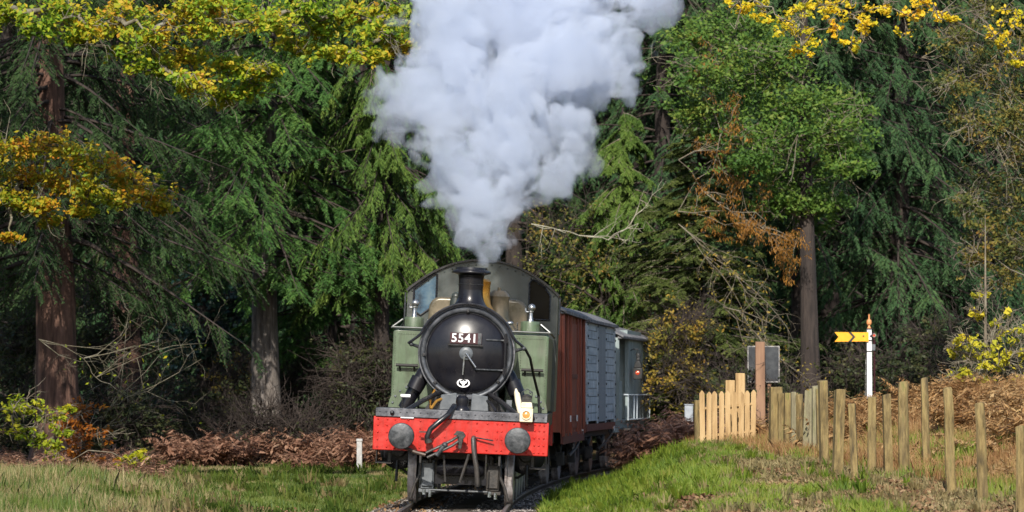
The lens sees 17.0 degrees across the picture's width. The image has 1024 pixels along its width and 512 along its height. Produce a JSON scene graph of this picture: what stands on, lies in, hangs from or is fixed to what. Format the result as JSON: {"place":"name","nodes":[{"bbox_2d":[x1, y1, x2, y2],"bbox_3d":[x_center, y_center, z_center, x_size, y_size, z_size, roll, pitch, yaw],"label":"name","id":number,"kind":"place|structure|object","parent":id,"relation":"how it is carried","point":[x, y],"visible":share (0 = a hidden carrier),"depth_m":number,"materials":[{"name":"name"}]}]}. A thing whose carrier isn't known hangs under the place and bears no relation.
{"place":"outdoors","nodes":[
{"label":"outdoors","id":0,"kind":"place"},
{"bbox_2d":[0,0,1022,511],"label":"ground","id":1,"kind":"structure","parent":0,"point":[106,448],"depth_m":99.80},
{"bbox_2d":[0,246,35,447],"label":"undergrowth bush","id":2,"kind":"object","parent":1,"relation":"on","point":[22,341],"visible":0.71,"depth_m":79.38,"materials":[{"name":"green plant"}]},
{"bbox_2d":[0,0,91,425],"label":"conifer","id":3,"kind":"object","parent":1,"relation":"on","point":[12,261],"visible":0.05,"depth_m":105.23,"materials":[{"name":"green plant"}]},
{"bbox_2d":[0,23,110,397],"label":"conifer","id":4,"kind":"object","parent":1,"relation":"on","point":[6,34],"depth_m":118.19,"materials":[{"name":"green plant"}]},
{"bbox_2d":[0,354,153,466],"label":"hazel sapling","id":5,"kind":"object","parent":1,"relation":"on","point":[40,437],"visible":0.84,"depth_m":67.82,"materials":[{"name":"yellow plant"}]},
{"bbox_2d":[0,0,164,417],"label":"conifer","id":6,"kind":"object","parent":1,"relation":"on","point":[100,258],"visible":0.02,"depth_m":109.39,"materials":[{"name":"green plant"}]},
{"bbox_2d":[45,355,134,465],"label":"beech sapling","id":7,"kind":"object","parent":1,"relation":"on","point":[81,428],"visible":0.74,"depth_m":69.85,"materials":[{"name":"brown plant"}]},
{"bbox_2d":[0,439,181,478],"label":"bracken patch","id":8,"kind":"object","parent":1,"relation":"on","point":[151,468],"visible":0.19,"depth_m":64.54,"materials":[{"name":"brown plant"}]},
{"bbox_2d":[0,353,183,458],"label":"undergrowth bush","id":9,"kind":"object","parent":1,"relation":"on","point":[146,424],"visible":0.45,"depth_m":78.64,"materials":[{"name":"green plant"}]},
{"bbox_2d":[0,100,188,253],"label":"oak tree","id":10,"kind":"object","parent":1,"relation":"on","point":[25,147],"visible":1,"depth_m":64.02,"materials":[{"name":"yellow plant"}]},
{"bbox_2d":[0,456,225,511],"bbox_3d":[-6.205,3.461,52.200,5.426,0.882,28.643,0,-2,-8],"label":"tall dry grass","id":11,"kind":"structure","parent":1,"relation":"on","point":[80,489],"depth_m":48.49,"materials":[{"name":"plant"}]},
{"bbox_2d":[33,252,196,454],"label":"undergrowth bush","id":12,"kind":"object","parent":1,"relation":"on","point":[95,342],"visible":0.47,"depth_m":81.78,"materials":[{"name":"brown plant"}]},
{"bbox_2d":[0,0,249,421],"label":"conifer","id":13,"kind":"object","parent":1,"relation":"on","point":[87,260],"visible":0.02,"depth_m":106.86,"materials":[{"name":"green plant"}]},
{"bbox_2d":[0,460,257,511],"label":"tall green grass","id":14,"kind":"structure","parent":1,"relation":"on","point":[66,502],"depth_m":45.53,"materials":[{"name":"green plant"}]},
{"bbox_2d":[0,0,269,462],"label":"fir tree","id":15,"kind":"object","parent":1,"relation":"on","point":[45,78],"visible":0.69,"depth_m":75.53,"materials":[{"name":"green plant"}]},
{"bbox_2d":[38,280,226,452],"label":"fallen bough","id":16,"kind":"object","parent":15,"relation":"attached to","point":[111,406],"visible":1,"depth_m":71.48,"materials":[{"name":"brown wood"}]},
{"bbox_2d":[2,0,290,449],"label":"fir tree","id":17,"kind":"object","parent":1,"relation":"on","point":[179,125],"visible":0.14,"depth_m":89.70,"materials":[{"name":"green plant"}]},
{"bbox_2d":[127,178,251,439],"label":"ivy clad tree","id":18,"kind":"object","parent":1,"relation":"on","point":[202,303],"visible":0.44,"depth_m":86.82,"materials":[{"name":"green plant"}]},
{"bbox_2d":[75,0,318,430],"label":"hemlock tree","id":19,"kind":"object","parent":1,"relation":"on","point":[215,113],"visible":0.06,"depth_m":94.56,"materials":[{"name":"green plant"}]},
{"bbox_2d":[76,0,328,420],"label":"conifer","id":20,"kind":"object","parent":1,"relation":"on","point":[242,337],"visible":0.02,"depth_m":106.57,"materials":[{"name":"green plant"}]},
{"bbox_2d":[119,350,292,455],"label":"undergrowth bush","id":21,"kind":"object","parent":1,"relation":"on","point":[189,397],"visible":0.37,"depth_m":83.78,"materials":[{"name":"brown plant"}]},
{"bbox_2d":[0,0,420,124],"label":"oak tree","id":22,"kind":"object","parent":1,"relation":"on","point":[385,20],"visible":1,"depth_m":60.00,"materials":[{"name":"yellow plant"}]},
{"bbox_2d":[0,454,448,511],"bbox_3d":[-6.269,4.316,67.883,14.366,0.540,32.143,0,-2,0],"label":"lineside grass","id":23,"kind":"structure","parent":1,"relation":"on","point":[272,500],"depth_m":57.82,"materials":[{"name":"green plant"}]},
{"bbox_2d":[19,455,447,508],"bbox_3d":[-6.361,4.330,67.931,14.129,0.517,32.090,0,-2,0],"label":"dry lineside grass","id":24,"kind":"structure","parent":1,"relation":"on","point":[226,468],"depth_m":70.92,"materials":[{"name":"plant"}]},
{"bbox_2d":[182,329,303,418],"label":"undergrowth bush","id":25,"kind":"object","parent":1,"relation":"on","point":[235,377],"visible":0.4,"depth_m":85.21,"materials":[{"name":"brown plant"}]},
{"bbox_2d":[141,421,385,468],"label":"bracken patch","id":26,"kind":"object","parent":1,"relation":"on","point":[213,451],"visible":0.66,"depth_m":76.98,"materials":[{"name":"brown plant"}]},
{"bbox_2d":[179,360,352,463],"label":"undergrowth bush","id":27,"kind":"object","parent":1,"relation":"on","point":[247,419],"visible":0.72,"depth_m":79.55,"materials":[{"name":"brown plant"}]},
{"bbox_2d":[95,0,457,435],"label":"spruce tree","id":28,"kind":"object","parent":1,"relation":"on","point":[260,215],"visible":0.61,"depth_m":81.57,"materials":[{"name":"green plant"}]},
{"bbox_2d":[137,147,309,273],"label":"dead bough","id":29,"kind":"object","parent":28,"relation":"hanging from","point":[226,174],"visible":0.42,"depth_m":81.97,"materials":[{"name":"brown plant"}]},
{"bbox_2d":[151,0,406,403],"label":"conifer","id":30,"kind":"object","parent":1,"relation":"on","point":[293,229],"visible":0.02,"depth_m":109.35,"materials":[{"name":"green plant"}]},
{"bbox_2d":[227,87,407,441],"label":"spruce tree","id":31,"kind":"object","parent":1,"relation":"on","point":[319,321],"visible":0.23,"depth_m":85.38,"materials":[{"name":"green plant"}]},
{"bbox_2d":[278,315,371,438],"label":"undergrowth bush","id":32,"kind":"object","parent":1,"relation":"on","point":[289,386],"visible":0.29,"depth_m":85.54,"materials":[{"name":"brown plant"}]},
{"bbox_2d":[179,0,493,428],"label":"conifer","id":33,"kind":"object","parent":1,"relation":"on","point":[408,146],"visible":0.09,"depth_m":105.98,"materials":[{"name":"green plant"}]},
{"bbox_2d":[290,305,393,438],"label":"undergrowth bush","id":34,"kind":"object","parent":1,"relation":"on","point":[367,364],"visible":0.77,"depth_m":81.45,"materials":[{"name":"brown plant"}]},
{"bbox_2d":[137,465,582,511],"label":"scattered leaves","id":35,"kind":"object","parent":1,"relation":"on","point":[398,505],"visible":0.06,"depth_m":54.39,"materials":[{"name":"brown plant"}]},
{"bbox_2d":[275,0,474,429],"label":"spruce tree","id":36,"kind":"object","parent":1,"relation":"on","point":[372,112],"visible":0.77,"depth_m":81.51,"materials":[{"name":"green plant"}]},
{"bbox_2d":[308,0,497,320],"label":"conifer","id":37,"kind":"object","parent":1,"relation":"on","point":[425,57],"visible":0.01,"depth_m":122.19,"materials":[{"name":"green plant"}]},
{"bbox_2d":[297,0,569,364],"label":"conifer","id":38,"kind":"object","parent":1,"relation":"on","point":[436,57],"visible":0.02,"depth_m":112.03,"materials":[{"name":"green plant"}]},
{"bbox_2d":[416,0,552,261],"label":"conifer","id":39,"kind":"object","parent":1,"relation":"on","point":[472,22],"visible":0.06,"depth_m":118.08,"materials":[{"name":"green plant"}]},
{"bbox_2d":[0,0,1023,374],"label":"distant woods","id":40,"kind":"object","parent":1,"relation":"on","point":[520,24],"depth_m":125.45,"materials":[{"name":"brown wood"}]},
{"bbox_2d":[389,0,655,403],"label":"spruce tree","id":41,"kind":"object","parent":1,"relation":"on","point":[519,150],"visible":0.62,"depth_m":97.93,"materials":[{"name":"green plant"}]},
{"bbox_2d":[446,0,629,305],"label":"conifer","id":42,"kind":"object","parent":1,"relation":"on","point":[550,21],"visible":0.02,"depth_m":121.07,"materials":[{"name":"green plant"}]},
{"bbox_2d":[451,0,680,422],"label":"conifer","id":43,"kind":"object","parent":1,"relation":"on","point":[561,96],"visible":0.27,"depth_m":106.94,"materials":[{"name":"green plant"}]},
{"bbox_2d":[481,0,698,420],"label":"conifer","id":44,"kind":"object","parent":1,"relation":"on","point":[605,86],"visible":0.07,"depth_m":114.07,"materials":[{"name":"green plant"}]},
{"bbox_2d":[493,180,724,462],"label":"hazel bush","id":45,"kind":"object","parent":1,"relation":"on","point":[557,260],"visible":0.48,"depth_m":87.87,"materials":[{"name":"green plant"}]},
{"bbox_2d":[546,107,710,461],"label":"spruce tree","id":46,"kind":"object","parent":1,"relation":"on","point":[612,156],"visible":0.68,"depth_m":88.46,"materials":[{"name":"green plant"}]},
{"bbox_2d":[546,0,737,403],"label":"conifer","id":47,"kind":"object","parent":1,"relation":"on","point":[639,12],"visible":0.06,"depth_m":109.08,"materials":[{"name":"green plant"}]},
{"bbox_2d":[592,404,724,471],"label":"bracken patch","id":48,"kind":"object","parent":1,"relation":"on","point":[631,447],"visible":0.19,"depth_m":70.31,"materials":[{"name":"brown plant"}]},
{"bbox_2d":[542,0,788,418],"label":"spruce tree","id":49,"kind":"object","parent":1,"relation":"on","point":[664,135],"visible":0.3,"depth_m":101.01,"materials":[{"name":"green plant"}]},
{"bbox_2d":[634,285,745,423],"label":"undergrowth bush","id":50,"kind":"object","parent":1,"relation":"on","point":[682,336],"visible":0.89,"depth_m":81.65,"materials":[{"name":"yellow plant"}]},
{"bbox_2d":[592,119,827,440],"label":"spruce tree","id":51,"kind":"object","parent":1,"relation":"on","point":[685,279],"visible":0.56,"depth_m":84.34,"materials":[{"name":"green plant"}]},
{"bbox_2d":[531,182,664,255],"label":"arched bough","id":52,"kind":"object","parent":51,"relation":"attached to","point":[595,236],"visible":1,"depth_m":84.09,"materials":[{"name":"brown plant"}]},
{"bbox_2d":[596,0,842,442],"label":"conifer","id":53,"kind":"object","parent":1,"relation":"on","point":[756,305],"visible":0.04,"depth_m":106.20,"materials":[{"name":"green plant"}]},
{"bbox_2d":[699,390,756,440],"bbox_3d":[3.907,3.152,62.166,1.518,1.451,0.177,2,-3,-44],"label":"picket fence","id":54,"kind":"object","parent":1,"relation":"on","point":[711,408],"visible":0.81,"depth_m":62.11,"materials":[{"name":"beige wood"}]},
{"bbox_2d":[736,373,745,435],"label":"fence post","id":55,"kind":"object","parent":1,"relation":"on","point":[740,382],"visible":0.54,"depth_m":62.79,"materials":[{"name":"beige wood"}]},
{"bbox_2d":[679,339,829,425],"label":"undergrowth bush","id":56,"kind":"object","parent":1,"relation":"on","point":[751,388],"visible":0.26,"depth_m":79.58,"materials":[{"name":"green plant"}]},
{"bbox_2d":[635,0,883,401],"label":"oak tree","id":57,"kind":"object","parent":1,"relation":"on","point":[811,206],"visible":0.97,"depth_m":82.74,"materials":[{"name":"green plant"}]},
{"bbox_2d":[674,32,818,286],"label":"dead bough","id":58,"kind":"object","parent":57,"relation":"attached to","point":[747,225],"visible":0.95,"depth_m":82.09,"materials":[{"name":"brown plant"}]},
{"bbox_2d":[671,220,829,390],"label":"dead bough","id":59,"kind":"object","parent":57,"relation":"attached to","point":[734,273],"visible":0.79,"depth_m":82.01,"materials":[{"name":"brown plant"}]},
{"bbox_2d":[755,341,764,423],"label":"tall post","id":60,"kind":"object","parent":1,"relation":"on","point":[760,369],"visible":0.52,"depth_m":79.09,"materials":[{"name":"brown wood"}]},
{"bbox_2d":[747,346,779,422],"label":"notice board","id":61,"kind":"object","parent":1,"relation":"on","point":[772,361],"visible":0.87,"depth_m":79.55,"materials":[{"name":"metal"}]},
{"bbox_2d":[534,437,1015,511],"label":"bank grass","id":62,"kind":"structure","parent":1,"relation":"on","point":[700,470],"depth_m":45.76,"materials":[{"name":"green plant"}]},
{"bbox_2d":[768,387,782,443],"bbox_3d":[4.566,3.021,59.399,0.222,1.510,0.213,0,-1,-7],"label":"fence post","id":63,"kind":"object","parent":1,"relation":"on","point":[773,412],"visible":0.56,"depth_m":59.30,"materials":[{"name":"brown wood"}]},
{"bbox_2d":[536,413,1015,511],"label":"fallen leaves","id":64,"kind":"object","parent":1,"relation":"on","point":[701,498],"visible":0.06,"depth_m":44.83,"materials":[{"name":"brown plant"}]},
{"bbox_2d":[682,0,870,417],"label":"conifer","id":65,"kind":"object","parent":1,"relation":"on","point":[755,265],"depth_m":111.36,"materials":[{"name":"green plant"}]},
{"bbox_2d":[783,393,790,443],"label":"fence post","id":66,"kind":"object","parent":1,"relation":"on","point":[787,410],"visible":0.51,"depth_m":59.01,"materials":[{"name":"brown wood"}]},
{"bbox_2d":[642,0,952,391],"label":"fir tree","id":67,"kind":"object","parent":1,"relation":"on","point":[837,78],"visible":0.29,"depth_m":88.97,"materials":[{"name":"green plant"}]},
{"bbox_2d":[795,394,803,449],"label":"fence post","id":68,"kind":"object","parent":1,"relation":"on","point":[799,413],"visible":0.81,"depth_m":58.14,"materials":[{"name":"brown wood"}]},
{"bbox_2d":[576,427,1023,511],"bbox_3d":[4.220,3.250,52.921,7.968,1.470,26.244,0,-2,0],"label":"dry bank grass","id":69,"kind":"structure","parent":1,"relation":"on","point":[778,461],"depth_m":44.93,"materials":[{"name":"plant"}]},
{"bbox_2d":[818,380,828,462],"bbox_3d":[4.789,2.755,52.681,0.127,1.695,0.134,0,-2,-10],"label":"fence post","id":70,"kind":"object","parent":1,"relation":"on","point":[823,418],"visible":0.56,"depth_m":52.63,"materials":[{"name":"brown wood"}]},
{"bbox_2d":[691,0,959,418],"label":"conifer","id":71,"kind":"object","parent":1,"relation":"on","point":[835,301],"visible":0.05,"depth_m":106.76,"materials":[{"name":"green plant"}]},
{"bbox_2d":[832,389,845,475],"bbox_3d":[4.633,2.721,48.683,0.138,1.658,0.144,2,-3,-9],"label":"fence post","id":72,"kind":"object","parent":1,"relation":"on","point":[838,429],"visible":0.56,"depth_m":48.63,"materials":[{"name":"brown wood"}]},
{"bbox_2d":[668,373,1023,488],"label":"slope straw","id":73,"kind":"object","parent":1,"relation":"on","point":[862,451],"visible":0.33,"depth_m":53.17,"materials":[{"name":"brown plant"}]},
{"bbox_2d":[848,403,858,477],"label":"fence post","id":74,"kind":"object","parent":1,"relation":"on","point":[853,437],"visible":0.56,"depth_m":48.03,"materials":[{"name":"brown wood"}]},
{"bbox_2d":[743,0,966,390],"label":"conifer","id":75,"kind":"object","parent":1,"relation":"on","point":[913,204],"visible":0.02,"depth_m":113.03,"materials":[{"name":"green plant"}]},
{"bbox_2d":[835,314,875,395],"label":"railway signal","id":76,"kind":"object","parent":1,"relation":"on","point":[868,335],"visible":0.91,"depth_m":77.91,"materials":[{"name":"white paint"}]},
{"bbox_2d":[717,365,1023,481],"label":"bracken patch","id":77,"kind":"object","parent":1,"relation":"on","point":[1007,399],"visible":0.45,"depth_m":55.42,"materials":[{"name":"brown plant"}]},
{"bbox_2d":[725,417,1015,496],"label":"slope weeds","id":78,"kind":"object","parent":1,"relation":"on","point":[991,486],"visible":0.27,"depth_m":50.59,"materials":[{"name":"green plant"}]},
{"bbox_2d":[867,397,875,471],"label":"fence post","id":79,"kind":"object","parent":1,"relation":"on","point":[871,452],"visible":0.56,"depth_m":49.43,"materials":[{"name":"brown wood"}]},
{"bbox_2d":[722,0,1023,67],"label":"maple tree","id":80,"kind":"object","parent":1,"relation":"on","point":[861,26],"visible":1,"depth_m":62.55,"materials":[{"name":"yellow plant"}]},
{"bbox_2d":[806,316,963,402],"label":"undergrowth bush","id":81,"kind":"object","parent":1,"relation":"on","point":[842,374],"visible":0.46,"depth_m":82.25,"materials":[{"name":"green plant"}]},
{"bbox_2d":[882,394,892,473],"bbox_3d":[5.434,2.769,49.534,0.125,1.558,0.126,-1,-3,-2],"label":"fence post","id":82,"kind":"object","parent":1,"relation":"on","point":[887,433],"visible":0.56,"depth_m":49.49,"materials":[{"name":"brown wood"}]},
{"bbox_2d":[752,0,1023,400],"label":"fir tree","id":83,"kind":"object","parent":1,"relation":"on","point":[931,288],"visible":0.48,"depth_m":90.01,"materials":[{"name":"green plant"}]},
{"bbox_2d":[898,381,909,473],"bbox_3d":[5.664,2.676,49.539,0.164,1.738,0.156,0,-3,2],"label":"fence post","id":84,"kind":"object","parent":1,"relation":"on","point":[903,437],"visible":0.81,"depth_m":49.49,"materials":[{"name":"brown wood"}]},
{"bbox_2d":[815,0,1023,397],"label":"conifer","id":85,"kind":"object","parent":1,"relation":"on","point":[862,290],"visible":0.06,"depth_m":107.83,"materials":[{"name":"green plant"}]},
{"bbox_2d":[921,377,930,463],"bbox_3d":[6.126,2.674,50.692,0.146,1.763,0.122,-2,-3,-10],"label":"fence post","id":86,"kind":"object","parent":1,"relation":"on","point":[925,417],"visible":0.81,"depth_m":50.66,"materials":[{"name":"brown wood"}]},
{"bbox_2d":[834,0,1023,395],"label":"fir tree","id":87,"kind":"object","parent":1,"relation":"on","point":[978,147],"visible":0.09,"depth_m":96.73,"materials":[{"name":"green plant"}]},
{"bbox_2d":[943,387,956,493],"bbox_3d":[5.765,2.627,45.086,0.159,1.811,0.133,-2,-3,1],"label":"fence post","id":88,"kind":"object","parent":1,"relation":"on","point":[949,449],"visible":0.93,"depth_m":45.05,"materials":[{"name":"brown wood"}]},
{"bbox_2d":[886,293,1023,384],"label":"undergrowth bush","id":89,"kind":"object","parent":1,"relation":"on","point":[928,340],"visible":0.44,"depth_m":79.70,"materials":[{"name":"green plant"}]},
{"bbox_2d":[910,0,1023,320],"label":"birch tree","id":90,"kind":"object","parent":1,"relation":"on","point":[1012,114],"visible":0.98,"depth_m":71.93,"materials":[{"name":"green plant"}]},
{"bbox_2d":[907,20,1013,120],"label":"dead bough","id":91,"kind":"object","parent":90,"relation":"attached to","point":[988,73],"visible":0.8,"depth_m":72.22,"materials":[{"name":"brown plant"}]},
{"bbox_2d":[910,0,1023,382],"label":"conifer","id":92,"kind":"object","parent":1,"relation":"on","point":[1008,29],"visible":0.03,"depth_m":111.02,"materials":[{"name":"green plant"}]},
{"bbox_2d":[936,215,1023,385],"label":"sapling","id":93,"kind":"object","parent":1,"relation":"on","point":[956,342],"visible":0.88,"depth_m":61.90,"materials":[{"name":"yellow plant"}]},
{"bbox_2d":[974,402,987,500],"bbox_3d":[5.915,2.687,43.171,0.137,1.691,0.128,-2,-2,-10],"label":"fence post","id":94,"kind":"object","parent":1,"relation":"on","point":[981,464],"visible":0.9,"depth_m":43.13,"materials":[{"name":"brown wood"}]},
{"bbox_2d":[1015,425,1023,511],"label":"fence post","id":95,"kind":"object","parent":1,"relation":"on","point":[1019,430],"visible":1,"depth_m":40.84,"materials":[{"name":"brown wood"}]},
{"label":"ballast bed","id":96,"kind":"structure","parent":1,"relation":"on","visible":0},
{"bbox_2d":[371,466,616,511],"bbox_3d":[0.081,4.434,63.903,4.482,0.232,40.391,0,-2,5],"label":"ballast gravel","id":97,"kind":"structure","parent":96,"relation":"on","point":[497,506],"depth_m":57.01,"materials":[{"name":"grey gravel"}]},
{"bbox_2d":[374,458,618,511],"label":"railway track","id":98,"kind":"structure","parent":96,"relation":"on","point":[470,503],"depth_m":58.31,"materials":[{"name":"metal"}]},
{"bbox_2d":[372,259,560,506],"bbox_3d":[-0.612,1.985,56.847,2.692,4.033,10.731,2,-2,2],"label":"steam locomotive","id":99,"kind":"object","parent":98,"relation":"on","point":[475,349],"visible":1,"depth_m":52.87,"materials":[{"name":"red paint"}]},
{"bbox_2d":[426,313,507,393],"bbox_3d":[-0.703,1.501,52.810,1.256,1.252,0.289,2,-2,2],"label":"smokebox door","id":100,"kind":"structure","parent":99,"relation":"in","point":[466,353],"depth_m":52.82,"materials":[{"name":"black paint"}]},
{"bbox_2d":[519,389,532,421],"bbox_3d":[0.223,2.256,51.781,0.200,0.508,0.205,2,-2,2],"label":"headlamp","id":101,"kind":"object","parent":99,"relation":"on","point":[526,411],"visible":1,"depth_m":51.70,"materials":[{"name":"white metal"}]},
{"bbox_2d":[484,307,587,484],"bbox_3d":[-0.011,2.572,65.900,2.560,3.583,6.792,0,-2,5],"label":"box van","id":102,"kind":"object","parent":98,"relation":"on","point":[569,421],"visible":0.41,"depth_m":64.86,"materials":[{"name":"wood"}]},
{"bbox_2d":[502,307,618,474],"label":"grey van","id":103,"kind":"object","parent":98,"relation":"on","point":[600,372],"visible":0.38,"depth_m":72.43,"materials":[{"name":"wood"}]},
{"bbox_2d":[549,327,652,467],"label":"brake van","id":104,"kind":"object","parent":98,"relation":"on","point":[628,396],"visible":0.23,"depth_m":78.98,"materials":[{"name":"wood"}]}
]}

